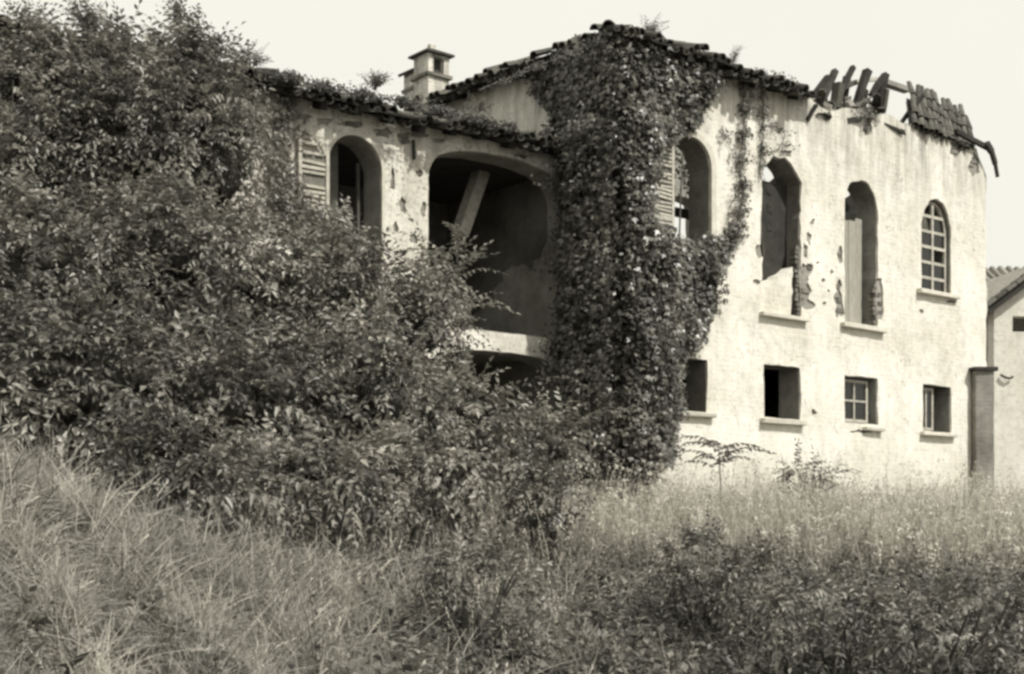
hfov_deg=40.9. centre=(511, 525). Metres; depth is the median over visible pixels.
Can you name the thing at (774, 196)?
door leaf
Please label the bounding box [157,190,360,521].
thicket shrub
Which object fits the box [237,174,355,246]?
creeper strand
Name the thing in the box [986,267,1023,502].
neighbour house
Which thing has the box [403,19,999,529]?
ruined house
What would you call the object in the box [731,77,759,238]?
creeper strand
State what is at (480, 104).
roof plant
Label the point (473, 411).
thicket shrub
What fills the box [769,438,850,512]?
bush
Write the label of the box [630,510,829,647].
bush
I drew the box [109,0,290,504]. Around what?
climbing creeper
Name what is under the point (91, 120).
climbing creeper
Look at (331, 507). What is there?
bramble
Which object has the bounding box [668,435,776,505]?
sapling
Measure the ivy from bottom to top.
7.512 m
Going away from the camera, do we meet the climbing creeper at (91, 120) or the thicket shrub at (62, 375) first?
the thicket shrub at (62, 375)
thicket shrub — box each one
[0,145,184,469]
[0,260,210,488]
[39,151,283,498]
[72,281,363,521]
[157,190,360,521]
[245,282,478,547]
[280,193,428,534]
[359,208,520,540]
[381,349,543,544]
[476,378,618,530]
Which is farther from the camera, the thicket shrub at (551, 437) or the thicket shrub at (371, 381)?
the thicket shrub at (551, 437)
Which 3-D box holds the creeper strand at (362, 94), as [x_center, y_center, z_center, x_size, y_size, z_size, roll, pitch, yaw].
[-1.501,-5.607,18.152,4.160,0.308,0.251,0,0,-39]
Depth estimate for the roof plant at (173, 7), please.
15.97 m
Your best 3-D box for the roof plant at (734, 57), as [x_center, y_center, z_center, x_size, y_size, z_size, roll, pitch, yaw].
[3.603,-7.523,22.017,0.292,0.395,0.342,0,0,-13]
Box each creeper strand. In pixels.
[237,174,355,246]
[257,67,519,133]
[257,71,326,235]
[478,36,607,92]
[528,120,568,395]
[675,147,688,206]
[716,66,799,94]
[718,126,752,231]
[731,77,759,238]
[745,88,802,160]
[756,74,772,180]
[854,100,879,130]
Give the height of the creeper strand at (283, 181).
2.151 m
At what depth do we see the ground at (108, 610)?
6.21 m
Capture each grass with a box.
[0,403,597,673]
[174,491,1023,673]
[460,451,1023,575]
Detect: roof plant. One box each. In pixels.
[5,0,58,32]
[49,0,134,28]
[155,0,200,25]
[222,40,273,68]
[358,69,392,90]
[460,90,498,116]
[639,13,668,35]
[727,45,742,63]
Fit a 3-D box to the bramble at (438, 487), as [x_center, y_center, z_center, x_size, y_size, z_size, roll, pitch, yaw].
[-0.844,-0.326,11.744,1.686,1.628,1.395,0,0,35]
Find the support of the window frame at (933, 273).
in the ruined house at (853, 325)
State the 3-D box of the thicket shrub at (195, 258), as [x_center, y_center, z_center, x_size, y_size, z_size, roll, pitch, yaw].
[-3.582,-1.839,13.525,2.531,3.860,2.252,0,0,34]
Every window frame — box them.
[844,379,867,422]
[921,202,945,291]
[923,387,932,430]
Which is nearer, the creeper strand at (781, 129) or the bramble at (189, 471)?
the bramble at (189, 471)
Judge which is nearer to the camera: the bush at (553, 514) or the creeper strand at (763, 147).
the bush at (553, 514)
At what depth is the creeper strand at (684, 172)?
22.33 m
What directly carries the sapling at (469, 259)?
on the ground at (108, 610)
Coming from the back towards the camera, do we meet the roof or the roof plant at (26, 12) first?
the roof
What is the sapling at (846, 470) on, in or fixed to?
on the ground at (108, 610)
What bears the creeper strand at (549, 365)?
attached to the ruined house at (853, 325)
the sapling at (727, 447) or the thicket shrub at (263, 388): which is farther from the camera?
the sapling at (727, 447)
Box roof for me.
[986,266,1023,280]
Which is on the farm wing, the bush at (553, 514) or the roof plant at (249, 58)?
the roof plant at (249, 58)
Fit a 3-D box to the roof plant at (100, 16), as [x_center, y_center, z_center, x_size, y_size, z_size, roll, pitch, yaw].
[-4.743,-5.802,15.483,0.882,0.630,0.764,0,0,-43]
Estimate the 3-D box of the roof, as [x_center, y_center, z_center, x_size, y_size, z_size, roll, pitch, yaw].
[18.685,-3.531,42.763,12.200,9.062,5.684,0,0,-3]
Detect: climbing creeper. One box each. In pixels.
[0,0,223,448]
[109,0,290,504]
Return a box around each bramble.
[65,368,306,550]
[179,405,421,576]
[310,394,518,565]
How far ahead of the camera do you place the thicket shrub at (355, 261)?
15.16 m
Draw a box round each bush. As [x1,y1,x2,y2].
[385,517,574,656]
[483,442,614,566]
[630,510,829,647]
[733,550,910,673]
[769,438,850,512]
[839,548,1023,673]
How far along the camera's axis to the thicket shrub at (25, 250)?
12.11 m
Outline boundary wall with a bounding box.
[969,367,997,503]
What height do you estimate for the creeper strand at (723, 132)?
1.663 m
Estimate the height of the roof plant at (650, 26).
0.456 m
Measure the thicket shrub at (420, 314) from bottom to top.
3.971 m
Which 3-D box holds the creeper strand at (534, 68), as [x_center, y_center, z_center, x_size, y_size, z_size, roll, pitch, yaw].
[0.518,-6.423,19.046,2.336,1.223,0.306,0,0,-40]
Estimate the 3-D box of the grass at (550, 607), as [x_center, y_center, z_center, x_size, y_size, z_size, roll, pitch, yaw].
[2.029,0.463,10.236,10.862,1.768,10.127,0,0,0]
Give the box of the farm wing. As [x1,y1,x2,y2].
[0,14,568,533]
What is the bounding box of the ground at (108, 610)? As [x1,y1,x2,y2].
[0,527,1023,673]
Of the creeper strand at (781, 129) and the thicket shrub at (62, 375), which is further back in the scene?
the creeper strand at (781, 129)
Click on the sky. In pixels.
(970, 53)
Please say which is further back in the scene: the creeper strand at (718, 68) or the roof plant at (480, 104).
the creeper strand at (718, 68)
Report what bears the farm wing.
on the ground at (108, 610)
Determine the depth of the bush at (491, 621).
8.43 m
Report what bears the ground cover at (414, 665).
on the ground at (108, 610)
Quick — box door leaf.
[760,180,786,280]
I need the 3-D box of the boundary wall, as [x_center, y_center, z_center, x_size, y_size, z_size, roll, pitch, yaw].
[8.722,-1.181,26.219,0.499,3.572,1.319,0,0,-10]
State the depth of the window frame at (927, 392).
25.16 m
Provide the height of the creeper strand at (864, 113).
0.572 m
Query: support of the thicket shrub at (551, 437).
on the ground at (108, 610)
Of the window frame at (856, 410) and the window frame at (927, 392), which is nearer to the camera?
the window frame at (856, 410)
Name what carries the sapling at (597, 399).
on the ground at (108, 610)
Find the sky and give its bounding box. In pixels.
[0,0,1023,268]
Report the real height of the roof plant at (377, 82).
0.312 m
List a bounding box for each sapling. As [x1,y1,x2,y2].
[426,221,508,501]
[540,374,631,506]
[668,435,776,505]
[807,464,862,511]
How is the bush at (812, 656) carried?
on the ground at (108, 610)
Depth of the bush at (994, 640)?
7.41 m
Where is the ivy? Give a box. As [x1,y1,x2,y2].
[523,25,749,514]
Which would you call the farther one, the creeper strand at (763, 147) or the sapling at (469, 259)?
the creeper strand at (763, 147)

